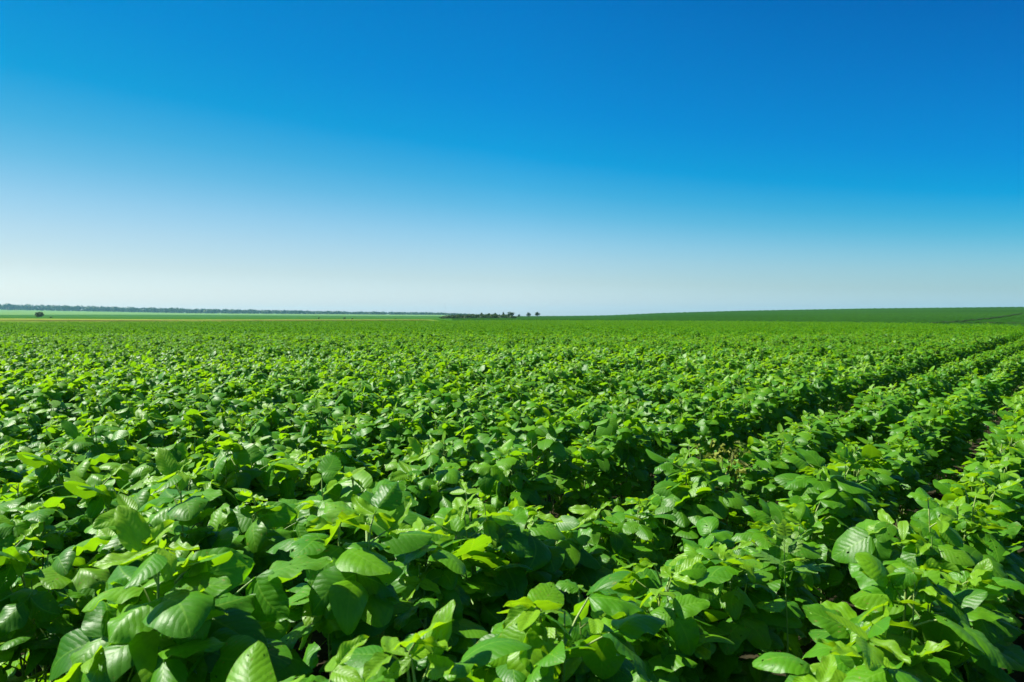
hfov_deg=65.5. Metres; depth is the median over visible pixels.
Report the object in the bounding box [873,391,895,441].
soybean plant
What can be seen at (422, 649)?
soybean plant
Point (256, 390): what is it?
soybean plant
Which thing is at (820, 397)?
soybean plant
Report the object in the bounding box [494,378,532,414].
soybean plant
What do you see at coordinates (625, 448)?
soybean plant
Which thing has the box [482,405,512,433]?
soybean plant
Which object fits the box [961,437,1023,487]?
soybean plant
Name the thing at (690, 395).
soybean plant
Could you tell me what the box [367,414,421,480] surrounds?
soybean plant
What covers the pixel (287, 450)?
soybean plant
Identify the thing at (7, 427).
soybean plant
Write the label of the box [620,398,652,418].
soybean plant
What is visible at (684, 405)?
soybean plant
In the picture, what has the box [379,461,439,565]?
soybean plant
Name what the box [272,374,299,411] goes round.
soybean plant
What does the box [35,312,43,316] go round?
tree
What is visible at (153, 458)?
soybean plant
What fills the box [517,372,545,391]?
soybean plant
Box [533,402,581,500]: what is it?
soybean plant
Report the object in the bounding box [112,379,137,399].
soybean plant
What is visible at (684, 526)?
soybean plant
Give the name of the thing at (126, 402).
soybean plant
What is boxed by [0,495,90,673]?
soybean plant
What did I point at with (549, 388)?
soybean plant
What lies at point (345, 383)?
soybean plant
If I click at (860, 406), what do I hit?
soybean plant
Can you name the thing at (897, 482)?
soybean plant
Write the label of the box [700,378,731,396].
soybean plant
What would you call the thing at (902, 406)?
soybean plant
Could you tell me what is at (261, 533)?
soybean plant
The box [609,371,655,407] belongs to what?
soybean plant
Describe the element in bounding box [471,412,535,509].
soybean plant
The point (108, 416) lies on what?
soybean plant
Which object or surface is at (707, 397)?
soybean plant
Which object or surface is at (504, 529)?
soybean plant
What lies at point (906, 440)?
soybean plant
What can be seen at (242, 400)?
soybean plant
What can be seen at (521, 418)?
soybean plant
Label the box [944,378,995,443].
soybean plant
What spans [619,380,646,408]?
soybean plant
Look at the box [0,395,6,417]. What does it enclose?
soybean plant
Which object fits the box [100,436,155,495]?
soybean plant
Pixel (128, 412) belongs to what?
soybean plant
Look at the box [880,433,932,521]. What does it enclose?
soybean plant
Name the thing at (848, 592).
soybean plant
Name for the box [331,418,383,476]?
soybean plant
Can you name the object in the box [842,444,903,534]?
soybean plant
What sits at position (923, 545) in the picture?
soybean plant
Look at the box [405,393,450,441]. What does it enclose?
soybean plant
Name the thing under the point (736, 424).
soybean plant
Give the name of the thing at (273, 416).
soybean plant
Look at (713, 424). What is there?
soybean plant
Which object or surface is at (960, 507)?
soybean plant
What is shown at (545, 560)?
soybean plant
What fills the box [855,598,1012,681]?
soybean plant
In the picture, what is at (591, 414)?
soybean plant
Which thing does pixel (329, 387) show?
soybean plant
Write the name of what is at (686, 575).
soybean plant
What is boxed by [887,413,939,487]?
soybean plant
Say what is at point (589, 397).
soybean plant
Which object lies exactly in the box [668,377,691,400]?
soybean plant
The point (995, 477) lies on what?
soybean plant
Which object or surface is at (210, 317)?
green field
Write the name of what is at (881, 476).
soybean plant
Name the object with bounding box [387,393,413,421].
soybean plant
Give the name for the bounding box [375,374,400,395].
soybean plant
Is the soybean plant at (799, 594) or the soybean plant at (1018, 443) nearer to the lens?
the soybean plant at (799, 594)
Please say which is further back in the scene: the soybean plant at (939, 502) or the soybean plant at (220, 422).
the soybean plant at (220, 422)
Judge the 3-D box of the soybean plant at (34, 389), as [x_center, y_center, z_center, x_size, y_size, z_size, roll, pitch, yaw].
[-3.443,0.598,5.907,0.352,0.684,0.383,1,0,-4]
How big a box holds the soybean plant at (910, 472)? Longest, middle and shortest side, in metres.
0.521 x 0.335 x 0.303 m
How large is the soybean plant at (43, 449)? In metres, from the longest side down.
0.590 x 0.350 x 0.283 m
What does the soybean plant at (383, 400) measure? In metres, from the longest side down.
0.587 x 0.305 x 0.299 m
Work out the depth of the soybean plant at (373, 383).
6.33 m
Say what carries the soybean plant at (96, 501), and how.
on the field soil
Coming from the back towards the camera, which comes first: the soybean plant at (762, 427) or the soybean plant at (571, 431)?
the soybean plant at (762, 427)
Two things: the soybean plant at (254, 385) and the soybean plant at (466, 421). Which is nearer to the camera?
the soybean plant at (466, 421)
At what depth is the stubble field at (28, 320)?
115.54 m
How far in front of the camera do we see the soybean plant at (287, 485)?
2.93 m
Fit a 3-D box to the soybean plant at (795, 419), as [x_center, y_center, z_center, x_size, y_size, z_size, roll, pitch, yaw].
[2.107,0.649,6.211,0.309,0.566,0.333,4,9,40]
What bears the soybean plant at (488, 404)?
on the field soil
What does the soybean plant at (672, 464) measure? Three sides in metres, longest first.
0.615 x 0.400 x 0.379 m
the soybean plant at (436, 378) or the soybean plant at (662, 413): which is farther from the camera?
the soybean plant at (436, 378)
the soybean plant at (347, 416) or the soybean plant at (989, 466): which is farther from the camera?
the soybean plant at (347, 416)
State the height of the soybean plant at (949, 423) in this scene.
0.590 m
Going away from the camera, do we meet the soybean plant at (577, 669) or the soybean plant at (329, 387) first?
the soybean plant at (577, 669)
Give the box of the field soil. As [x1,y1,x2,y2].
[2,370,1023,681]
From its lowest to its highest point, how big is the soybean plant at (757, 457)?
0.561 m
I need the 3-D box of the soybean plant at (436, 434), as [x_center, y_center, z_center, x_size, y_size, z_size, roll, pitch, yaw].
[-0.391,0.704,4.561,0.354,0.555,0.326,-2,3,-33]
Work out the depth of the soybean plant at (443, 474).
2.83 m
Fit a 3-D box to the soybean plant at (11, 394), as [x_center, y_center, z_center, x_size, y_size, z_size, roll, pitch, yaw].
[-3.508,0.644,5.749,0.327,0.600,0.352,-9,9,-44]
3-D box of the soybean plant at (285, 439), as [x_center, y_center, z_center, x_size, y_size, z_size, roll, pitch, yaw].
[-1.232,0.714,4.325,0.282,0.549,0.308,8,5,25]
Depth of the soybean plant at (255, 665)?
1.10 m
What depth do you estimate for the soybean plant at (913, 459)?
4.10 m
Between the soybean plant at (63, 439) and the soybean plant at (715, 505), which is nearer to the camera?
the soybean plant at (715, 505)
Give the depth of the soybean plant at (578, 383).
6.88 m
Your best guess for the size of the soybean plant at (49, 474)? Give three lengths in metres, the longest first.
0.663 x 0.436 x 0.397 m
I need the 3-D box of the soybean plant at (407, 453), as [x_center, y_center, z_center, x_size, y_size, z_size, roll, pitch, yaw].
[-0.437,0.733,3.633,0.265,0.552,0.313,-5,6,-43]
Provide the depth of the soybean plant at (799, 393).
6.47 m
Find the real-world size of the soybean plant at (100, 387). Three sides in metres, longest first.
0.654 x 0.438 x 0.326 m
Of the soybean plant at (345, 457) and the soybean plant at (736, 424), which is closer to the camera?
the soybean plant at (345, 457)
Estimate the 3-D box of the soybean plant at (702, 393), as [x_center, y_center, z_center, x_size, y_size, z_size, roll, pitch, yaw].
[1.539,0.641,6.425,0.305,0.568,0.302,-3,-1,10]
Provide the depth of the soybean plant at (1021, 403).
4.72 m
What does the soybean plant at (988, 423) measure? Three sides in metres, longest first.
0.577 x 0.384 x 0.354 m
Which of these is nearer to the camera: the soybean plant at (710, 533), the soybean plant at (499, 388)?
the soybean plant at (710, 533)
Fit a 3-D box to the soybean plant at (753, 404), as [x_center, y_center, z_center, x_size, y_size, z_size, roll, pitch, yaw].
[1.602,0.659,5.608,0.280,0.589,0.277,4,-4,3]
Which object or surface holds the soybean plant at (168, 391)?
on the field soil
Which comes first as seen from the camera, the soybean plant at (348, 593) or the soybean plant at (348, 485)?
the soybean plant at (348, 593)
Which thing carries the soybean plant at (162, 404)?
on the field soil
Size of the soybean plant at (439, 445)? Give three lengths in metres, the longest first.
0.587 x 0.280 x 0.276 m
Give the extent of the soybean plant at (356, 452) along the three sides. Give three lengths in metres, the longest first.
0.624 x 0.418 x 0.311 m
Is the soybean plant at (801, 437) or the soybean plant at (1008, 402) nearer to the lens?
the soybean plant at (801, 437)
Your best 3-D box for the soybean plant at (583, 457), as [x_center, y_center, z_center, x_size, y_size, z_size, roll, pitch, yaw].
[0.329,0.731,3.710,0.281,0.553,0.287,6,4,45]
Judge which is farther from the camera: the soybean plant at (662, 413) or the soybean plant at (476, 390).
the soybean plant at (476, 390)
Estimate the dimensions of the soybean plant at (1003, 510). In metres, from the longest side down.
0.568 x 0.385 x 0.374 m
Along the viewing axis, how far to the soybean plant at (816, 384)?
6.60 m
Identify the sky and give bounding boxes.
[0,0,1023,315]
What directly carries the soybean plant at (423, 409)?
on the field soil
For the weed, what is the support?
on the field soil
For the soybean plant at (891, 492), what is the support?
on the field soil
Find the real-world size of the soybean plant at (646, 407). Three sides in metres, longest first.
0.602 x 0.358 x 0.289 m
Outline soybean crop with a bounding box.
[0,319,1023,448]
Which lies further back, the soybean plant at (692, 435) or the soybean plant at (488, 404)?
the soybean plant at (488, 404)
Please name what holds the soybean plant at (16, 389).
on the field soil
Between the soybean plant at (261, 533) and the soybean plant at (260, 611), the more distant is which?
the soybean plant at (261, 533)
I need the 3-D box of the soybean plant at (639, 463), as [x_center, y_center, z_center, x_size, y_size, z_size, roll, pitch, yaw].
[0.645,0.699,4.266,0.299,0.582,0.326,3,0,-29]
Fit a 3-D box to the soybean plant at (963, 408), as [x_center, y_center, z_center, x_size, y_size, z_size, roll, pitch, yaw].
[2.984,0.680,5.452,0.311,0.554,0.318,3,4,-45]
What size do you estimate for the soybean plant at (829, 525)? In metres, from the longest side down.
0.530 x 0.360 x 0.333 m
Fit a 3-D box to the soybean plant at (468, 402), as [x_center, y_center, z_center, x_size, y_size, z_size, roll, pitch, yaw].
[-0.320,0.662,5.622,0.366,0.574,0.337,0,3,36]
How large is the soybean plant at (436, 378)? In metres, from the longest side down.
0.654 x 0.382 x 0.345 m
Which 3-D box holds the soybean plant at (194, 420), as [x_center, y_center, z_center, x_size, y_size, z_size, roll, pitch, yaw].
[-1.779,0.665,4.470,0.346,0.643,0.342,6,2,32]
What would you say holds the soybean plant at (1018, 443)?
on the field soil
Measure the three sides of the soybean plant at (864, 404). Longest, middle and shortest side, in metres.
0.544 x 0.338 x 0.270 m
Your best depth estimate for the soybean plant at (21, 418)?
4.72 m
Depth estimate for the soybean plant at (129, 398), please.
5.82 m
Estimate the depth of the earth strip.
95.88 m
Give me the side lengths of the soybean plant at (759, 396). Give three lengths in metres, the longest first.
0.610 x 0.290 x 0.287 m
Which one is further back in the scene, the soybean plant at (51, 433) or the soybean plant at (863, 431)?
the soybean plant at (863, 431)
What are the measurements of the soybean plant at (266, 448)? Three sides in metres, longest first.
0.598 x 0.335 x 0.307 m
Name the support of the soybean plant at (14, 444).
on the field soil
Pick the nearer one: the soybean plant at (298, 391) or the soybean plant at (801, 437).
the soybean plant at (801, 437)
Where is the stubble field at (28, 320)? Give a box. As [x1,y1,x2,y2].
[0,318,436,322]
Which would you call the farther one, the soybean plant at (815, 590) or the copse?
the copse
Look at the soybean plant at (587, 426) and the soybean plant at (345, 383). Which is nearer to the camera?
the soybean plant at (587, 426)
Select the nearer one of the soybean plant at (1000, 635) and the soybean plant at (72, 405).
the soybean plant at (1000, 635)
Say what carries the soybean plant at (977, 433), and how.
on the field soil
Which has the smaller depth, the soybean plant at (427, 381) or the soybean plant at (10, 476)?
the soybean plant at (10, 476)
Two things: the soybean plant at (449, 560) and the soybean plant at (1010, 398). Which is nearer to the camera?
the soybean plant at (449, 560)
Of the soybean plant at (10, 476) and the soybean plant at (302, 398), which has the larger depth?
the soybean plant at (302, 398)
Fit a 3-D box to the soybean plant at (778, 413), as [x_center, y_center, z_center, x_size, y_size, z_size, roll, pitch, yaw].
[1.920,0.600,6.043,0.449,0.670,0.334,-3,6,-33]
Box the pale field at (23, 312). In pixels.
[0,310,447,315]
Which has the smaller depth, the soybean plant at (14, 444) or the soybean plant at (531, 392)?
the soybean plant at (14, 444)
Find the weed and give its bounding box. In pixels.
[746,515,833,678]
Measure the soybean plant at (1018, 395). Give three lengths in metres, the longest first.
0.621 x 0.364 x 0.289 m
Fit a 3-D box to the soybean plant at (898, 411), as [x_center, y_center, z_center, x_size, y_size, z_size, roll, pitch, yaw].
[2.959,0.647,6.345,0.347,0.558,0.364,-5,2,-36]
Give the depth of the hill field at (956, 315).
143.05 m
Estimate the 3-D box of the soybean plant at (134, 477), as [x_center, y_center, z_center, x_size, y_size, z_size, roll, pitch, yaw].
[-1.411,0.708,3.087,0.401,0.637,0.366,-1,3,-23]
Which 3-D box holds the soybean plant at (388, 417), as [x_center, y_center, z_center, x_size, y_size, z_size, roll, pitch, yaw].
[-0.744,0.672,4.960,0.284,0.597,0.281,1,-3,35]
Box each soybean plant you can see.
[0,391,24,418]
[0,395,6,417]
[0,415,20,452]
[0,432,40,486]
[0,441,34,497]
[0,465,80,589]
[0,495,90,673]
[0,522,111,681]
[3,391,36,413]
[3,417,51,453]
[4,400,57,443]
[7,375,33,406]
[7,442,80,533]
[11,439,121,533]
[14,401,48,437]
[17,379,79,420]
[18,376,73,420]
[31,419,71,454]
[39,409,75,449]
[48,505,256,681]
[51,425,89,472]
[56,415,128,517]
[57,371,96,409]
[60,465,177,596]
[63,494,183,607]
[64,394,105,431]
[71,388,127,436]
[81,537,332,681]
[89,409,129,436]
[94,376,135,397]
[95,411,123,462]
[99,442,186,511]
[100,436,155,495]
[106,447,253,604]
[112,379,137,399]
[115,394,166,440]
[120,409,168,447]
[121,396,143,426]
[124,394,137,403]
[131,446,156,462]
[136,389,173,438]
[137,411,179,446]
[147,456,238,538]
[153,383,177,413]
[154,425,218,486]
[158,397,196,442]
[164,402,218,455]
[167,385,225,438]
[171,379,199,412]
[176,430,299,523]
[178,378,226,434]
[188,383,228,403]
[196,396,244,446]
[198,405,233,454]
[215,488,328,597]
[217,408,255,431]
[217,415,278,456]
[221,377,252,404]
[226,635,368,681]
[231,395,250,408]
[234,381,260,397]
[238,390,266,430]
[239,436,288,457]
[243,379,279,414]
[246,458,323,514]
[252,386,287,426]
[253,403,295,440]
[259,374,291,393]
[261,385,297,413]
[261,425,316,460]
[266,482,431,681]
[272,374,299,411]
[274,396,313,461]
[275,498,355,648]
[276,447,319,482]
[276,454,417,646]
[277,386,307,433]
[289,390,335,454]
[289,399,346,459]
[290,448,325,496]
[293,370,322,415]
[294,393,327,455]
[298,384,331,406]
[310,425,380,493]
[314,379,340,424]
[319,386,360,428]
[321,419,378,463]
[326,407,372,440]
[330,376,361,399]
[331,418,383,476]
[344,599,531,681]
[345,380,377,422]
[346,387,384,431]
[355,411,386,464]
[361,380,381,394]
[365,372,388,416]
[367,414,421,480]
[368,391,402,427]
[370,402,413,451]
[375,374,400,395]
[375,406,429,473]
[376,517,495,668]
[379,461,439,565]
[381,554,488,681]
[385,444,441,496]
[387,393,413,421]
[394,386,407,405]
[395,398,439,469]
[397,437,478,562]
[401,380,419,407]
[404,479,533,641]
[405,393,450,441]
[406,371,442,442]
[416,431,470,492]
[420,413,466,471]
[426,370,448,396]
[426,377,454,424]
[436,382,479,434]
[437,409,483,487]
[445,425,498,526]
[449,376,465,398]
[451,392,487,419]
[461,381,473,394]
[463,497,576,622]
[465,382,494,404]
[468,571,666,681]
[469,405,504,497]
[471,394,498,432]
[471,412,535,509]
[472,439,545,527]
[472,446,556,529]
[475,579,632,681]
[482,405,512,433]
[489,375,512,420]
[492,421,541,507]
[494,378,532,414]
[500,400,536,460]
[503,379,528,420]
[513,407,593,518]
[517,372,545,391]
[520,389,551,423]
[522,381,558,413]
[524,514,614,635]
[525,394,559,464]
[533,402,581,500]
[533,415,579,505]
[536,398,560,422]
[547,385,566,407]
[551,385,587,412]
[553,381,579,401]
[558,437,613,528]
[559,403,604,472]
[567,501,640,596]
[569,377,589,401]
[571,430,629,538]
[572,397,616,475]
[581,391,600,430]
[581,586,734,681]
[593,403,658,510]
[594,392,609,418]
[594,394,627,462]
[604,554,729,679]
[607,495,676,571]
[608,418,663,509]
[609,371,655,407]
[610,388,636,406]
[614,395,655,464]
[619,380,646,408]
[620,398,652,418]
[633,417,677,503]
[633,482,719,558]
[637,401,661,424]
[643,381,675,419]
[644,380,676,401]
[646,438,729,553]
[648,419,692,494]
[653,457,748,555]
[654,516,785,681]
[655,392,694,438]
[658,398,685,423]
[662,409,703,457]
[667,542,805,681]
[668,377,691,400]
[673,397,705,455]
[676,386,704,428]
[693,385,714,455]
[695,406,733,458]
[697,393,741,460]
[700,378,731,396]
[701,380,740,417]
[709,472,758,548]
[714,400,754,465]
[721,375,744,399]
[722,459,766,549]
[724,368,752,394]
[728,393,762,464]
[728,436,776,526]
[730,387,766,448]
[731,498,822,675]
[736,521,825,651]
[745,387,781,445]
[746,376,793,437]
[748,439,795,521]
[751,423,811,506]
[752,611,922,681]
[762,439,805,501]
[767,489,853,645]
[770,388,800,440]
[771,380,801,425]
[774,374,813,427]
[774,461,874,601]
[776,425,825,474]
[777,442,874,603]
[778,415,834,457]
[784,409,840,463]
[785,616,955,681]
[790,374,827,428]
[793,379,827,416]
[793,654,836,681]
[801,552,1023,681]
[805,414,842,463]
[827,414,855,458]
[830,437,901,569]
[831,492,1022,627]
[832,408,881,458]
[833,414,867,442]
[834,463,898,508]
[841,459,894,517]
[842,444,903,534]
[848,384,898,448]
[849,393,885,443]
[854,403,888,440]
[855,396,903,446]
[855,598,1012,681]
[858,558,1023,681]
[868,387,902,444]
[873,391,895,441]
[877,461,910,523]
[878,435,921,517]
[879,438,935,524]
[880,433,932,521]
[883,393,910,445]
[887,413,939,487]
[890,432,932,513]
[902,412,950,492]
[903,418,950,489]
[911,485,1023,665]
[915,399,964,479]
[916,399,969,481]
[916,484,1023,645]
[927,395,972,455]
[928,406,970,465]
[930,397,975,479]
[933,462,1023,614]
[935,507,1023,664]
[936,390,978,463]
[941,478,1023,613]
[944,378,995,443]
[951,390,991,450]
[958,395,982,453]
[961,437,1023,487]
[962,434,1023,548]
[965,419,1023,465]
[972,460,1023,598]
[974,453,1023,558]
[979,439,1006,454]
[983,404,1023,427]
[983,421,1023,447]
[984,409,1023,444]
[989,398,1023,432]
[997,392,1023,414]
[997,396,1018,424]
[999,389,1023,407]
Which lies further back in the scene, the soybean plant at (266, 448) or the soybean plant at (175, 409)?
the soybean plant at (175, 409)
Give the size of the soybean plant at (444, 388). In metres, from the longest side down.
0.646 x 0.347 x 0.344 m
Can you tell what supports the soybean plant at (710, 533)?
on the field soil
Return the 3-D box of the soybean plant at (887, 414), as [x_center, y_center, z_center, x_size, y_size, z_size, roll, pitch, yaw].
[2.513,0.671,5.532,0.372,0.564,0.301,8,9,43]
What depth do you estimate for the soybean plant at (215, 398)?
5.02 m
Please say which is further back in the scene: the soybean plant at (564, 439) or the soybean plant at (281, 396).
the soybean plant at (281, 396)
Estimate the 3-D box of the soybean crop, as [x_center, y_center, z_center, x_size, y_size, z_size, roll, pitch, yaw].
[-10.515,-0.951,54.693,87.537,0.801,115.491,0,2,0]
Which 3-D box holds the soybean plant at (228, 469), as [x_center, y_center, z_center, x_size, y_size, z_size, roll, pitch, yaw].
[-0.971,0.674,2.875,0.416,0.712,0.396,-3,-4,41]
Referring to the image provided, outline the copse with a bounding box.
[439,313,516,318]
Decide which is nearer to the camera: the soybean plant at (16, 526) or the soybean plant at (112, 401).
the soybean plant at (16, 526)
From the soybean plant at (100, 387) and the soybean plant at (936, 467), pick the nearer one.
the soybean plant at (936, 467)
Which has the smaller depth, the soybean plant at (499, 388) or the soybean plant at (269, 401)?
the soybean plant at (269, 401)
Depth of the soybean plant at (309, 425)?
4.46 m
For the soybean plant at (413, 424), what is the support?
on the field soil
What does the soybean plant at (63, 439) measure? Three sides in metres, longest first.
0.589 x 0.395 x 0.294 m
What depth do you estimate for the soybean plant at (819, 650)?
1.50 m
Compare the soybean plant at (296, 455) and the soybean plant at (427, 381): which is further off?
the soybean plant at (427, 381)
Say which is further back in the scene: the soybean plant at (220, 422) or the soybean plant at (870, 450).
the soybean plant at (220, 422)
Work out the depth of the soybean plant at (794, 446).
4.29 m
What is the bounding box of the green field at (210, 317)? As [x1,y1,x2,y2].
[0,315,451,320]
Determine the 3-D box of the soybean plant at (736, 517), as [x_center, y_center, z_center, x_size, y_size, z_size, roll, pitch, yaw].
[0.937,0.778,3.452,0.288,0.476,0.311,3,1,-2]
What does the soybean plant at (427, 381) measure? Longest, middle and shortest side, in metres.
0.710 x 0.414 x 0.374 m
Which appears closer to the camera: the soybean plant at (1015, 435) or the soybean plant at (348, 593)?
the soybean plant at (348, 593)
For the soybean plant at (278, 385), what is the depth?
6.87 m
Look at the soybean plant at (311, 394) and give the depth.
6.49 m
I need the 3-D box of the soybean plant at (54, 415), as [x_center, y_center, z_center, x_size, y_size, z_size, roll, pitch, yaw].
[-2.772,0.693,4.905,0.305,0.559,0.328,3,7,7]
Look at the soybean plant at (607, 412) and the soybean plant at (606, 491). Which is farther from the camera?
the soybean plant at (607, 412)
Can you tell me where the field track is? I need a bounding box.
[932,313,1022,322]
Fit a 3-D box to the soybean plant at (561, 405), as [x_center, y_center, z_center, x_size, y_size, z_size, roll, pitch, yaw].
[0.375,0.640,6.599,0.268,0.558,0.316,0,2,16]
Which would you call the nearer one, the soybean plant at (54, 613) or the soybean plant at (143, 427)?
the soybean plant at (54, 613)
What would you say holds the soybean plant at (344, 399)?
on the field soil
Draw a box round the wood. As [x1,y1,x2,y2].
[0,303,487,314]
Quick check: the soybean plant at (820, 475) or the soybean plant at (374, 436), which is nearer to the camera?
the soybean plant at (820, 475)
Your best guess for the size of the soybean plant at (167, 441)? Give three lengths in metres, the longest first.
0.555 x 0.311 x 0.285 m
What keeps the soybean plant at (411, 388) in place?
on the field soil
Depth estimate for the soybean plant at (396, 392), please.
6.48 m
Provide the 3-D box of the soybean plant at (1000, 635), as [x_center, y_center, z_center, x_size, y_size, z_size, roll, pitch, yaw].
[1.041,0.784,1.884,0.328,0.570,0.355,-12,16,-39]
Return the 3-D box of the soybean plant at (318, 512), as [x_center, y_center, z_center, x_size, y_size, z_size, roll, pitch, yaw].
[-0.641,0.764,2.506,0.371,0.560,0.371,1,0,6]
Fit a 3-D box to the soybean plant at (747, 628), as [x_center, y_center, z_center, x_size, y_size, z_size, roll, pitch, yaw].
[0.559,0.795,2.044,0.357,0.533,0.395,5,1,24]
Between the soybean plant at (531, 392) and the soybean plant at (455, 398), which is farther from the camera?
the soybean plant at (531, 392)
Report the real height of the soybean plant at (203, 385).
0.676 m
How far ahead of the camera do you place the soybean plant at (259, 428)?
4.20 m
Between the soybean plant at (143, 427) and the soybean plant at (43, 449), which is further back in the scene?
the soybean plant at (143, 427)
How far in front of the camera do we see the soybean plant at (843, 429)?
5.01 m
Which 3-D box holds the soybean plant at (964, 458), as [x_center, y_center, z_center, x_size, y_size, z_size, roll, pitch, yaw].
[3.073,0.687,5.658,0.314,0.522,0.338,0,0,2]
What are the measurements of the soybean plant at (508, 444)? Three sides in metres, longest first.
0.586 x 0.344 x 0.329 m
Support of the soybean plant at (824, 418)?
on the field soil
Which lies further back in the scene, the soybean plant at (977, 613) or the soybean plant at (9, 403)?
the soybean plant at (9, 403)
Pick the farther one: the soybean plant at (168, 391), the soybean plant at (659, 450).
the soybean plant at (168, 391)
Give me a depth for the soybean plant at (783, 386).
6.32 m
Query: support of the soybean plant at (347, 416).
on the field soil
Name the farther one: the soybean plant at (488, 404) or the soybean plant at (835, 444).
the soybean plant at (488, 404)
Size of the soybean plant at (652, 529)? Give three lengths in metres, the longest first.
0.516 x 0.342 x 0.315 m
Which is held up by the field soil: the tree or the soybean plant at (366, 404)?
the soybean plant at (366, 404)
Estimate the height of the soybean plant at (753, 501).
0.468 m
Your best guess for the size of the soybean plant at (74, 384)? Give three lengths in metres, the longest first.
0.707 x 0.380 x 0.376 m
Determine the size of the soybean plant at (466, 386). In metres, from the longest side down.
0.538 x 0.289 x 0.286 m
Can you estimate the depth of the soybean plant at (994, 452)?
3.99 m
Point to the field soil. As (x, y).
(318, 638)
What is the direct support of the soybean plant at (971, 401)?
on the field soil
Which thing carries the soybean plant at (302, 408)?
on the field soil
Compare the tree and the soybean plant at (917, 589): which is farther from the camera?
the tree
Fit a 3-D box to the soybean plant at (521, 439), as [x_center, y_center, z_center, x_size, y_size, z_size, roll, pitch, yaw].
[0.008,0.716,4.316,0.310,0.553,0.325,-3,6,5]
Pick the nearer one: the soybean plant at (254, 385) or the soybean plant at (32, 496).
the soybean plant at (32, 496)
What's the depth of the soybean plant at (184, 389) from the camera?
6.71 m
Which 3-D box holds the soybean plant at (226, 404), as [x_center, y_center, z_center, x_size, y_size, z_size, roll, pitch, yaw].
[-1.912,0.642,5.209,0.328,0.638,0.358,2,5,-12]
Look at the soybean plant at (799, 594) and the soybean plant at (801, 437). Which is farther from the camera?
the soybean plant at (801, 437)
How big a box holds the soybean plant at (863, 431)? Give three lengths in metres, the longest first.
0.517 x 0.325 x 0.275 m
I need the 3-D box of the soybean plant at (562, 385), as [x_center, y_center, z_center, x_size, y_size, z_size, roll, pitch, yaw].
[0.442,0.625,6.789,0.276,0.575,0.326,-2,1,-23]
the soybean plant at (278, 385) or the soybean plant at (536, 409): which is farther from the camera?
the soybean plant at (278, 385)
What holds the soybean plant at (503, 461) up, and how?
on the field soil
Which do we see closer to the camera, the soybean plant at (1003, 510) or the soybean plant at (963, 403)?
the soybean plant at (1003, 510)
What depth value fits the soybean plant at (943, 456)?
4.92 m
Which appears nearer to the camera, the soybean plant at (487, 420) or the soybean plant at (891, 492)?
the soybean plant at (891, 492)
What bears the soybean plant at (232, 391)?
on the field soil
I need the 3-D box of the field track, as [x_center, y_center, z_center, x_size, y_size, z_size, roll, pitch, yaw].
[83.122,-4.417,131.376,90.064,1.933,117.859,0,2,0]
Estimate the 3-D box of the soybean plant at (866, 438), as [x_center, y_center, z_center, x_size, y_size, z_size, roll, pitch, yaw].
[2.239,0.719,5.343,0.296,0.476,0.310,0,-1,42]
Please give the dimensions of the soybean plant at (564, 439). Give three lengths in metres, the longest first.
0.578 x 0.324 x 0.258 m
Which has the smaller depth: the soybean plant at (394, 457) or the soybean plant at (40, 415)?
the soybean plant at (394, 457)
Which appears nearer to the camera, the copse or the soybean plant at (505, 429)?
the soybean plant at (505, 429)
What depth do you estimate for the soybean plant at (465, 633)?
1.76 m
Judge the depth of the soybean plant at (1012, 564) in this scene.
2.26 m
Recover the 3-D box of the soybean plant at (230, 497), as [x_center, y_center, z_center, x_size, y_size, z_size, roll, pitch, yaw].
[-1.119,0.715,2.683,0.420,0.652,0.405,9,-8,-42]
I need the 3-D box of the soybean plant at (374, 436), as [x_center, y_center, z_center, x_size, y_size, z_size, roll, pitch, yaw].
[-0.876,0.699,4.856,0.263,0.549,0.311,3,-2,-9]
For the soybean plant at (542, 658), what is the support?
on the field soil
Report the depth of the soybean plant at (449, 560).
1.84 m
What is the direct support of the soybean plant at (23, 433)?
on the field soil
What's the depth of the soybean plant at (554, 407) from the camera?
5.50 m
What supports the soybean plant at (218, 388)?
on the field soil
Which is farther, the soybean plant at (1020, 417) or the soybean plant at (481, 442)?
the soybean plant at (1020, 417)
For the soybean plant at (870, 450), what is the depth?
3.33 m
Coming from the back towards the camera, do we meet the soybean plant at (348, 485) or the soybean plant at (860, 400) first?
the soybean plant at (860, 400)
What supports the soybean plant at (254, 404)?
on the field soil
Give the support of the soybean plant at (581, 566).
on the field soil
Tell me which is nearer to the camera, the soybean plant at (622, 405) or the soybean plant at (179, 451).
the soybean plant at (179, 451)
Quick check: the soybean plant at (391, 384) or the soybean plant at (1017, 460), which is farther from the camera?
the soybean plant at (391, 384)
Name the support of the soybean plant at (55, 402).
on the field soil
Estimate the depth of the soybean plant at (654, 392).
6.76 m
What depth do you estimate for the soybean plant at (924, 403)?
5.28 m
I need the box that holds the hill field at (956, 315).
[452,307,1023,327]
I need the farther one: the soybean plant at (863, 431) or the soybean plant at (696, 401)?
the soybean plant at (696, 401)
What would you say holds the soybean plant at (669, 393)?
on the field soil
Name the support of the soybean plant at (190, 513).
on the field soil
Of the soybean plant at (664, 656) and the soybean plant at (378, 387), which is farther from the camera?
the soybean plant at (378, 387)
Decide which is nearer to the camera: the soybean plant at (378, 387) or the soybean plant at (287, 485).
the soybean plant at (287, 485)
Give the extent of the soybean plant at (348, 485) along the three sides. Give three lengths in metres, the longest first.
0.670 x 0.431 x 0.408 m
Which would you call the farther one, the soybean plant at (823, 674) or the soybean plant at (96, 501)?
the soybean plant at (96, 501)
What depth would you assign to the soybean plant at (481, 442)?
3.94 m

